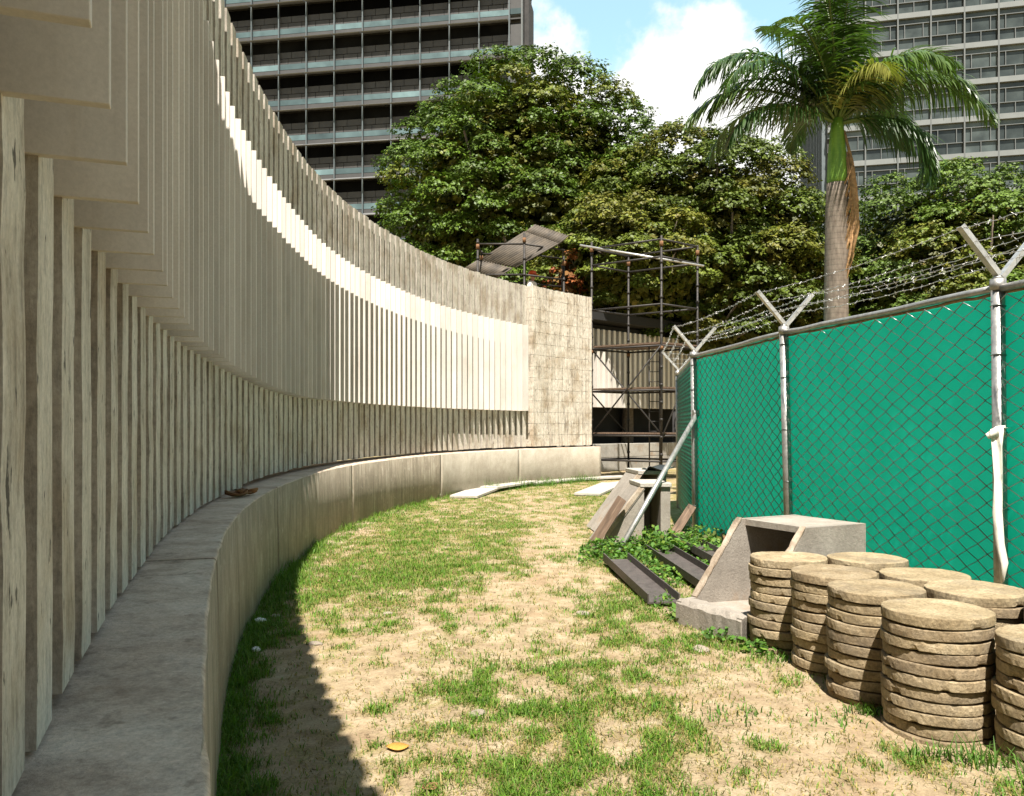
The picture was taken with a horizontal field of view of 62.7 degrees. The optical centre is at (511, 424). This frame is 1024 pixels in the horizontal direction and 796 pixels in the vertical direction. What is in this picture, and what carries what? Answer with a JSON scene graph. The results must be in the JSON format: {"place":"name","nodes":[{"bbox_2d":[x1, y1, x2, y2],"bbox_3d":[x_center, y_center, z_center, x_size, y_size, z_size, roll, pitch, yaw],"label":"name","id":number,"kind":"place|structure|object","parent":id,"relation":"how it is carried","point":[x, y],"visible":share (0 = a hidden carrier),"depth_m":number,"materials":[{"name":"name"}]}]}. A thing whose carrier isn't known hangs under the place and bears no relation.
{"place":"outdoors","nodes":[
{"label":"outdoors","id":0,"kind":"place"},
{"bbox_2d":[224,0,533,238],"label":"office tower","id":1,"kind":"structure","parent":0,"point":[344,84],"depth_m":90.37,"materials":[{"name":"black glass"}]},
{"bbox_2d":[219,453,1023,795],"bbox_3d":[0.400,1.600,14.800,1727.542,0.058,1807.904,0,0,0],"label":"ground","id":2,"kind":"structure","parent":0,"point":[381,679],"depth_m":5.05,"materials":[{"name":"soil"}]},
{"bbox_2d":[0,0,600,795],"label":"curved wall","id":3,"kind":"structure","parent":2,"relation":"on","point":[212,286],"depth_m":4.03,"materials":[{"name":"concrete"}]},
{"bbox_2d":[450,488,498,497],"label":"concrete slab","id":4,"kind":"structure","parent":2,"relation":"on","point":[475,493],"depth_m":18.87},
{"bbox_2d":[476,232,565,449],"bbox_3d":[0.320,-2.175,27.150,2.920,7.550,2.460,0,0,0],"label":"roofed scaffold","id":5,"kind":"object","parent":2,"relation":"on","point":[524,274],"visible":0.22,"depth_m":26.25,"materials":[{"name":"metal"}]},
{"bbox_2d":[465,259,512,276],"bbox_3d":[-0.777,-5.044,27.023,0.438,0.840,2.152,0,0,-41],"label":"roof sheet","id":6,"kind":"object","parent":5,"relation":"attached to","point":[486,267],"visible":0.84,"depth_m":26.90,"materials":[{"name":"metal"}]},
{"bbox_2d":[479,231,558,267],"bbox_3d":[0.225,-5.628,26.948,1.167,1.445,2.792,0,0,-42],"label":"roof sheet","id":7,"kind":"object","parent":5,"relation":"attached to","point":[509,255],"visible":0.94,"depth_m":26.90,"materials":[{"name":"metal"}]},
{"bbox_2d":[526,224,567,244],"bbox_3d":[1.087,-6.118,27.008,0.337,0.986,1.973,0,0,-38],"label":"roof sheet","id":8,"kind":"object","parent":5,"relation":"attached to","point":[547,233],"visible":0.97,"depth_m":27.00,"materials":[{"name":"metal"}]},
{"bbox_2d":[371,41,685,447],"bbox_3d":[0.897,-7.802,38.598,15.132,19.243,13.991,0,0,0],"label":"broadleaf tree","id":9,"kind":"object","parent":2,"relation":"on","point":[511,162],"visible":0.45,"depth_m":35.00,"materials":[{"name":"green plant"}]},
{"bbox_2d":[484,472,603,490],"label":"plinth weeds","id":10,"kind":"object","parent":2,"relation":"on","point":[552,481],"visible":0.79,"depth_m":22.16,"materials":[{"name":"green plant"}]},
{"bbox_2d":[224,509,895,795],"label":"pebbles","id":11,"kind":"object","parent":2,"relation":"on","point":[542,753],"visible":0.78,"depth_m":4.48,"materials":[{"name":"stone"}]},
{"bbox_2d":[541,248,587,294],"bbox_3d":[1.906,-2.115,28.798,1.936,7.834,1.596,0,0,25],"label":"rust leaved shrub","id":12,"kind":"object","parent":2,"relation":"on","point":[571,276],"visible":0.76,"depth_m":28.60,"materials":[{"name":"brown plant"}]},
{"bbox_2d":[574,482,616,495],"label":"concrete slab","id":13,"kind":"structure","parent":2,"relation":"on","point":[601,488],"depth_m":19.73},
{"bbox_2d":[590,495,625,549],"bbox_3d":[1.220,1.270,10.850,0.130,0.804,0.030,36,-19,-3],"label":"wooden plank","id":14,"kind":"object","parent":2,"relation":"on","point":[609,518],"visible":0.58,"depth_m":10.86,"materials":[{"name":"brown wood"}]},
{"bbox_2d":[520,301,699,471],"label":"finned wall","id":15,"kind":"structure","parent":2,"relation":"on","point":[609,329],"depth_m":30.12,"materials":[{"name":"concrete"}]},
{"bbox_2d":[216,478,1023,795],"bbox_3d":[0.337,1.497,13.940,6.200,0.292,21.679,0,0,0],"label":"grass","id":16,"kind":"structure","parent":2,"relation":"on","point":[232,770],"depth_m":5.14,"materials":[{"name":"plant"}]},
{"bbox_2d":[526,187,722,442],"bbox_3d":[3.870,-3.241,29.995,7.010,10.094,6.584,0,0,0],"label":"broadleaf tree","id":17,"kind":"object","parent":2,"relation":"on","point":[602,228],"visible":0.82,"depth_m":28.65,"materials":[{"name":"green plant"}]},
{"bbox_2d":[586,468,667,530],"bbox_3d":[1.727,1.135,12.798,1.083,0.916,0.827,0,0,-6],"label":"precast frame","id":18,"kind":"object","parent":2,"relation":"on","point":[623,483],"visible":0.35,"depth_m":12.79,"materials":[{"name":"concrete"}]},
{"bbox_2d":[590,479,671,546],"bbox_3d":[1.580,1.200,11.449,1.022,0.864,0.780,0,0,-3],"label":"precast frame","id":19,"kind":"object","parent":2,"relation":"on","point":[635,493],"visible":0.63,"depth_m":11.12,"materials":[{"name":"concrete"}]},
{"bbox_2d":[603,553,679,603],"bbox_3d":[1.258,1.512,8.464,0.290,0.085,2.176,0,1,-4],"label":"steel channel","id":20,"kind":"object","parent":2,"relation":"on","point":[634,573],"visible":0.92,"depth_m":8.23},
{"bbox_2d":[590,235,699,467],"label":"scaffold tower","id":21,"kind":"structure","parent":2,"relation":"on","point":[628,347],"depth_m":24.96,"materials":[{"name":"metal"}]},
{"bbox_2d":[649,347,659,465],"bbox_3d":[4.150,-0.375,24.476,0.339,3.950,0.088,0,0,0],"label":"ladder","id":22,"kind":"object","parent":2,"relation":"on","point":[654,401],"visible":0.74,"depth_m":24.46,"materials":[{"name":"metal"}]},
{"bbox_2d":[644,545,708,585],"bbox_3d":[1.844,1.492,9.074,0.310,0.085,2.257,-2,1,-4],"label":"steel channel","id":23,"kind":"object","parent":2,"relation":"on","point":[690,569],"visible":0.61,"depth_m":9.12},
{"bbox_2d":[578,523,777,655],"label":"weeds","id":24,"kind":"object","parent":2,"relation":"on","point":[659,539],"visible":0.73,"depth_m":10.04,"materials":[{"name":"green plant"}]},
{"bbox_2d":[670,504,695,532],"bbox_3d":[2.285,1.340,11.375,0.120,0.040,0.971,27,36,17],"label":"wooden plank","id":25,"kind":"object","parent":2,"relation":"on","point":[684,517],"visible":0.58,"depth_m":11.45,"materials":[{"name":"brown wood"}]},
{"bbox_2d":[671,533,718,561],"bbox_3d":[2.292,1.488,10.200,0.290,0.085,2.204,3,0,-4],"label":"steel channel","id":26,"kind":"object","parent":2,"relation":"on","point":[705,554],"visible":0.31,"depth_m":10.03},
{"bbox_2d":[541,116,864,363],"bbox_3d":[7.547,-5.275,34.514,13.776,14.192,10.983,0,0,0],"label":"broadleaf tree","id":27,"kind":"object","parent":2,"relation":"on","point":[775,243],"visible":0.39,"depth_m":31.40,"materials":[{"name":"green plant"}]},
{"bbox_2d":[750,639,790,654],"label":"concrete disc","id":28,"kind":"object","parent":2,"relation":"on","point":[787,651],"visible":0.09,"depth_m":5.89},
{"bbox_2d":[750,632,792,649],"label":"concrete disc","id":29,"kind":"object","parent":28,"relation":"on","point":[781,644],"visible":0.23,"depth_m":5.89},
{"bbox_2d":[749,623,792,640],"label":"concrete disc","id":30,"kind":"object","parent":29,"relation":"on","point":[769,633],"visible":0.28,"depth_m":5.90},
{"bbox_2d":[747,612,790,631],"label":"concrete disc","id":31,"kind":"object","parent":30,"relation":"on","point":[752,619],"visible":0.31,"depth_m":5.92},
{"bbox_2d":[750,606,791,622],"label":"concrete disc","id":32,"kind":"object","parent":31,"relation":"on","point":[767,615],"visible":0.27,"depth_m":5.92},
{"bbox_2d":[748,596,791,613],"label":"concrete disc","id":33,"kind":"object","parent":32,"relation":"on","point":[769,607],"visible":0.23,"depth_m":5.91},
{"bbox_2d":[750,588,791,605],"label":"concrete disc","id":34,"kind":"object","parent":33,"relation":"on","point":[777,599],"visible":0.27,"depth_m":5.91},
{"bbox_2d":[750,580,790,595],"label":"concrete disc","id":35,"kind":"object","parent":34,"relation":"on","point":[766,589],"visible":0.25,"depth_m":5.92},
{"bbox_2d":[749,572,791,587],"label":"concrete disc","id":36,"kind":"object","parent":35,"relation":"on","point":[772,581],"visible":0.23,"depth_m":5.92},
{"bbox_2d":[748,562,790,577],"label":"concrete disc","id":37,"kind":"object","parent":36,"relation":"on","point":[769,572],"visible":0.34,"depth_m":5.91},
{"bbox_2d":[750,551,827,568],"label":"concrete disc","id":38,"kind":"object","parent":37,"relation":"on","point":[780,560],"visible":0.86,"depth_m":5.99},
{"bbox_2d":[676,515,865,642],"bbox_3d":[2.075,1.218,6.776,1.314,0.884,0.786,0,0,-27],"label":"concrete trough","id":39,"kind":"object","parent":2,"relation":"on","point":[718,599],"visible":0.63,"depth_m":6.85,"materials":[{"name":"concrete"}]},
{"bbox_2d":[792,661,826,676],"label":"concrete disc","id":40,"kind":"object","parent":2,"relation":"on","point":[808,671],"visible":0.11,"depth_m":5.41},
{"bbox_2d":[791,649,827,673],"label":"concrete disc","id":41,"kind":"object","parent":40,"relation":"on","point":[804,663],"visible":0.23,"depth_m":5.39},
{"bbox_2d":[793,643,824,663],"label":"concrete disc","id":42,"kind":"object","parent":41,"relation":"on","point":[811,655],"visible":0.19,"depth_m":5.39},
{"bbox_2d":[792,635,827,652],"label":"concrete disc","id":43,"kind":"object","parent":42,"relation":"on","point":[814,646],"visible":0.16,"depth_m":5.39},
{"bbox_2d":[791,623,826,644],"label":"concrete disc","id":44,"kind":"object","parent":43,"relation":"on","point":[806,635],"visible":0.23,"depth_m":5.39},
{"bbox_2d":[792,615,825,634],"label":"concrete disc","id":45,"kind":"object","parent":44,"relation":"on","point":[816,628],"visible":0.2,"depth_m":5.39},
{"bbox_2d":[792,605,825,623],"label":"concrete disc","id":46,"kind":"object","parent":45,"relation":"on","point":[809,616],"visible":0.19,"depth_m":5.39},
{"bbox_2d":[792,597,826,613],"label":"concrete disc","id":47,"kind":"object","parent":46,"relation":"on","point":[809,606],"visible":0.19,"depth_m":5.39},
{"bbox_2d":[791,588,827,604],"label":"concrete disc","id":48,"kind":"object","parent":47,"relation":"on","point":[807,597],"visible":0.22,"depth_m":5.38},
{"bbox_2d":[790,577,827,595],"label":"concrete disc","id":49,"kind":"object","parent":48,"relation":"on","point":[810,588],"visible":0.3,"depth_m":5.39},
{"bbox_2d":[791,564,877,585],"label":"concrete disc","id":50,"kind":"object","parent":49,"relation":"on","point":[822,574],"visible":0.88,"depth_m":5.45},
{"bbox_2d":[615,211,1023,588],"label":"chain link fence","id":51,"kind":"object","parent":2,"relation":"on","point":[880,423],"visible":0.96,"depth_m":7.42,"materials":[{"name":"fabric"}]},
{"bbox_2d":[986,425,1007,582],"bbox_3d":[3.414,0.553,5.878,0.255,1.103,0.055,0,0,-19],"label":"cloth ribbon","id":52,"kind":"object","parent":51,"relation":"attached to","point":[996,434],"visible":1,"depth_m":5.88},
{"bbox_2d":[681,0,1000,320],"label":"royal palm","id":53,"kind":"object","parent":2,"relation":"on","point":[837,97],"visible":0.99,"depth_m":15.29,"materials":[{"name":"green plant"}]},
{"bbox_2d":[679,649,1023,795],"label":"grass tufts","id":54,"kind":"object","parent":2,"relation":"on","point":[918,752],"visible":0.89,"depth_m":4.04,"materials":[{"name":"plant"}]},
{"bbox_2d":[827,689,882,709],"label":"concrete disc","id":55,"kind":"object","parent":2,"relation":"on","point":[839,697],"visible":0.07,"depth_m":4.83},
{"bbox_2d":[826,674,881,704],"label":"concrete disc","id":56,"kind":"object","parent":55,"relation":"on","point":[847,692],"visible":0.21,"depth_m":4.79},
{"bbox_2d":[828,669,880,692],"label":"concrete disc","id":57,"kind":"object","parent":56,"relation":"on","point":[857,684],"visible":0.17,"depth_m":4.79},
{"bbox_2d":[824,652,880,681],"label":"concrete disc","id":58,"kind":"object","parent":57,"relation":"on","point":[835,665],"visible":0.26,"depth_m":4.80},
{"bbox_2d":[828,646,881,670],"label":"concrete disc","id":59,"kind":"object","parent":58,"relation":"on","point":[859,662],"visible":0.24,"depth_m":4.79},
{"bbox_2d":[827,636,881,659],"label":"concrete disc","id":60,"kind":"object","parent":59,"relation":"on","point":[863,651],"visible":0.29,"depth_m":4.79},
{"bbox_2d":[826,624,882,648],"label":"concrete disc","id":61,"kind":"object","parent":60,"relation":"on","point":[833,634],"visible":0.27,"depth_m":4.80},
{"bbox_2d":[826,613,880,637],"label":"concrete disc","id":62,"kind":"object","parent":61,"relation":"on","point":[850,629],"visible":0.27,"depth_m":4.80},
{"bbox_2d":[826,603,881,626],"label":"concrete disc","id":63,"kind":"object","parent":62,"relation":"on","point":[851,617],"visible":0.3,"depth_m":4.81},
{"bbox_2d":[828,594,881,615],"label":"concrete disc","id":64,"kind":"object","parent":63,"relation":"on","point":[858,608],"visible":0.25,"depth_m":4.80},
{"bbox_2d":[827,579,926,604],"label":"concrete disc","id":65,"kind":"object","parent":64,"relation":"on","point":[871,591],"visible":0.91,"depth_m":4.88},
{"bbox_2d":[817,156,1023,322],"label":"broadleaf tree","id":66,"kind":"object","parent":2,"relation":"on","point":[915,222],"visible":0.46,"depth_m":33.41,"materials":[{"name":"green plant"}]},
{"bbox_2d":[881,715,994,747],"bbox_3d":[2.240,1.609,4.432,0.537,0.061,0.541,0,0,-23],"label":"concrete disc","id":67,"kind":"object","parent":2,"relation":"on","point":[905,734],"visible":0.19,"depth_m":4.24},
{"bbox_2d":[883,708,995,741],"bbox_3d":[2.257,1.547,4.441,0.536,0.060,0.542,0,1,-35],"label":"concrete disc","id":68,"kind":"object","parent":67,"relation":"on","point":[931,732],"visible":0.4,"depth_m":4.21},
{"bbox_2d":[882,696,995,728],"bbox_3d":[2.245,1.485,4.433,0.542,0.060,0.536,1,0,-31],"label":"concrete disc","id":69,"kind":"object","parent":68,"relation":"on","point":[935,720],"visible":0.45,"depth_m":4.21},
{"bbox_2d":[881,685,993,716],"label":"concrete disc","id":70,"kind":"object","parent":69,"relation":"on","point":[951,710],"visible":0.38,"depth_m":4.21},
{"bbox_2d":[880,671,991,704],"bbox_3d":[2.236,1.362,4.436,0.536,0.060,0.541,0,0,7],"label":"concrete disc","id":71,"kind":"object","parent":70,"relation":"on","point":[940,697],"visible":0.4,"depth_m":4.21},
{"bbox_2d":[882,662,995,693],"bbox_3d":[2.240,1.300,4.418,0.538,0.060,0.539,0,0,-12],"label":"concrete disc","id":72,"kind":"object","parent":71,"relation":"on","point":[953,685],"visible":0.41,"depth_m":4.19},
{"bbox_2d":[881,648,995,680],"bbox_3d":[2.237,1.238,4.420,0.541,0.061,0.536,0,0,22],"label":"concrete disc","id":73,"kind":"object","parent":72,"relation":"on","point":[980,672],"visible":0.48,"depth_m":4.20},
{"bbox_2d":[882,640,995,666],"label":"concrete disc","id":74,"kind":"object","parent":73,"relation":"on","point":[912,655],"visible":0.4,"depth_m":4.21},
{"bbox_2d":[880,624,994,655],"bbox_3d":[2.235,1.115,4.429,0.542,0.061,0.536,0,1,43],"label":"concrete disc","id":75,"kind":"object","parent":74,"relation":"on","point":[971,648],"visible":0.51,"depth_m":4.21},
{"bbox_2d":[881,616,995,642],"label":"concrete disc","id":76,"kind":"object","parent":75,"relation":"on","point":[928,634],"visible":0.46,"depth_m":4.20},
{"bbox_2d":[881,598,995,630],"bbox_3d":[2.234,0.991,4.419,0.541,0.060,0.536,0,0,10],"label":"concrete disc","id":77,"kind":"object","parent":76,"relation":"on","point":[937,614],"visible":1,"depth_m":4.30,"materials":[{"name":"concrete"}]},
{"bbox_2d":[995,741,1023,768],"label":"concrete disc","id":78,"kind":"object","parent":2,"relation":"on","point":[1005,756],"visible":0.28,"depth_m":4.00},
{"bbox_2d":[996,732,1023,760],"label":"concrete disc","id":79,"kind":"object","parent":78,"relation":"on","point":[1000,740],"visible":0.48,"depth_m":3.99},
{"bbox_2d":[994,715,1023,747],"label":"concrete disc","id":80,"kind":"object","parent":79,"relation":"on","point":[1009,735],"visible":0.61,"depth_m":3.98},
{"bbox_2d":[996,710,1023,733],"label":"concrete disc","id":81,"kind":"object","parent":80,"relation":"on","point":[1014,724],"visible":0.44,"depth_m":3.97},
{"bbox_2d":[991,692,1023,720],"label":"concrete disc","id":82,"kind":"object","parent":81,"relation":"on","point":[1006,708],"visible":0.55,"depth_m":3.99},
{"bbox_2d":[991,676,1023,708],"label":"concrete disc","id":83,"kind":"object","parent":82,"relation":"on","point":[1010,695],"visible":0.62,"depth_m":3.99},
{"bbox_2d":[996,667,1023,693],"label":"concrete disc","id":84,"kind":"object","parent":83,"relation":"on","point":[1012,682],"visible":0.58,"depth_m":3.99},
{"bbox_2d":[996,655,1023,679],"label":"concrete disc","id":85,"kind":"object","parent":84,"relation":"on","point":[1004,667],"visible":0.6,"depth_m":4.00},
{"bbox_2d":[996,644,1023,667],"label":"concrete disc","id":86,"kind":"object","parent":85,"relation":"on","point":[1011,657],"visible":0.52,"depth_m":3.98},
{"bbox_2d":[994,624,1023,653],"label":"concrete disc","id":87,"kind":"object","parent":86,"relation":"on","point":[1009,637],"visible":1,"depth_m":4.05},
{"bbox_2d":[532,0,812,208],"label":"sky","id":88,"kind":"structure","parent":0,"point":[663,47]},
{"bbox_2d":[827,552,908,571],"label":"concrete disc","id":89,"kind":"object","parent":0,"point":[876,562],"visible":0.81,"depth_m":5.91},
{"bbox_2d":[800,0,1023,253],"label":"glass tower","id":90,"kind":"structure","parent":0,"point":[986,37],"depth_m":89.88,"materials":[{"name":"metal"}]},
{"bbox_2d":[846,137,863,160],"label":"window","id":91,"kind":"structure","parent":90,"relation":"in","point":[857,155],"depth_m":92.40,"materials":[{"name":"grey glass"}]},
{"bbox_2d":[866,136,895,159],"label":"window","id":92,"kind":"structure","parent":90,"relation":"in","point":[870,154],"depth_m":91.90,"materials":[{"name":"grey glass"}]},
{"bbox_2d":[866,27,895,51],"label":"window","id":93,"kind":"structure","parent":90,"relation":"in","point":[889,45],"depth_m":91.70,"materials":[{"name":"grey glass"}]},
{"bbox_2d":[866,0,895,16],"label":"window","id":94,"kind":"structure","parent":90,"relation":"in","point":[892,10],"depth_m":91.74,"materials":[{"name":"grey glass"}]},
{"bbox_2d":[899,23,928,49],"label":"window","id":95,"kind":"structure","parent":90,"relation":"in","point":[911,31],"depth_m":91.01,"materials":[{"name":"grey glass"}]},
{"bbox_2d":[899,0,928,13],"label":"window","id":96,"kind":"structure","parent":90,"relation":"in","point":[920,6],"depth_m":91.03,"materials":[{"name":"grey glass"}]},
{"bbox_2d":[901,96,928,120],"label":"window","id":97,"kind":"structure","parent":90,"relation":"in","point":[925,113],"depth_m":90.87,"materials":[{"name":"grey glass"}]},
{"bbox_2d":[827,123,1023,160],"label":"window frame","id":98,"kind":"structure","parent":90,"relation":"in","point":[1005,125],"depth_m":89.77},
{"bbox_2d":[852,49,1023,77],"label":"window frame","id":99,"kind":"structure","parent":90,"relation":"in","point":[1005,51],"depth_m":89.01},
{"bbox_2d":[863,12,1023,51],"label":"window frame","id":100,"kind":"structure","parent":90,"relation":"in","point":[990,16],"depth_m":90.01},
{"bbox_2d":[932,129,962,154],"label":"window","id":101,"kind":"structure","parent":90,"relation":"in","point":[947,136],"depth_m":90.12,"materials":[{"name":"grey glass"}]},
{"bbox_2d":[932,94,962,118],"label":"window","id":102,"kind":"structure","parent":90,"relation":"in","point":[937,114],"depth_m":90.19,"materials":[{"name":"grey glass"}]},
{"bbox_2d":[932,20,962,45],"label":"window","id":103,"kind":"structure","parent":90,"relation":"in","point":[948,27],"depth_m":90.19,"materials":[{"name":"grey glass"}]},
{"bbox_2d":[965,127,996,152],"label":"window","id":104,"kind":"structure","parent":90,"relation":"in","point":[978,134],"depth_m":89.38,"materials":[{"name":"grey glass"}]},
{"bbox_2d":[965,90,996,115],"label":"window","id":105,"kind":"structure","parent":90,"relation":"in","point":[986,94],"depth_m":89.20,"materials":[{"name":"grey glass"}]},
{"bbox_2d":[965,53,996,79],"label":"window","id":106,"kind":"structure","parent":90,"relation":"in","point":[981,60],"depth_m":89.38,"materials":[{"name":"grey glass"}]},
{"bbox_2d":[965,16,996,42],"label":"window","id":107,"kind":"structure","parent":90,"relation":"in","point":[978,24],"depth_m":89.38,"materials":[{"name":"grey glass"}]},
{"bbox_2d":[1000,124,1023,149],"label":"window","id":108,"kind":"structure","parent":90,"relation":"in","point":[1012,131],"depth_m":88.66,"materials":[{"name":"grey glass"}]},
{"bbox_2d":[1000,87,1023,113],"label":"window","id":109,"kind":"structure","parent":90,"relation":"in","point":[1012,94],"depth_m":88.68,"materials":[{"name":"grey glass"}]},
{"bbox_2d":[1000,50,1023,76],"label":"window","id":110,"kind":"structure","parent":90,"relation":"in","point":[1012,57],"depth_m":88.66,"materials":[{"name":"grey glass"}]},
{"bbox_2d":[1000,13,1023,39],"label":"window","id":111,"kind":"structure","parent":90,"relation":"in","point":[1013,20],"depth_m":88.68,"materials":[{"name":"grey glass"}]},
{"bbox_2d":[879,567,971,587],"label":"concrete disc","id":112,"kind":"object","parent":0,"point":[921,577],"visible":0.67,"depth_m":5.43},
{"bbox_2d":[996,618,1023,628],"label":"concrete disc","id":113,"kind":"object","parent":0,"point":[1001,622],"visible":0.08,"depth_m":4.63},
{"bbox_2d":[927,597,1023,618],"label":"concrete disc","id":114,"kind":"object","parent":113,"relation":"on","point":[1016,612],"visible":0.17,"depth_m":4.61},
{"bbox_2d":[924,579,1023,607],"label":"concrete disc","id":115,"kind":"object","parent":114,"relation":"on","point":[984,594],"visible":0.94,"depth_m":4.77,"materials":[{"name":"concrete"}]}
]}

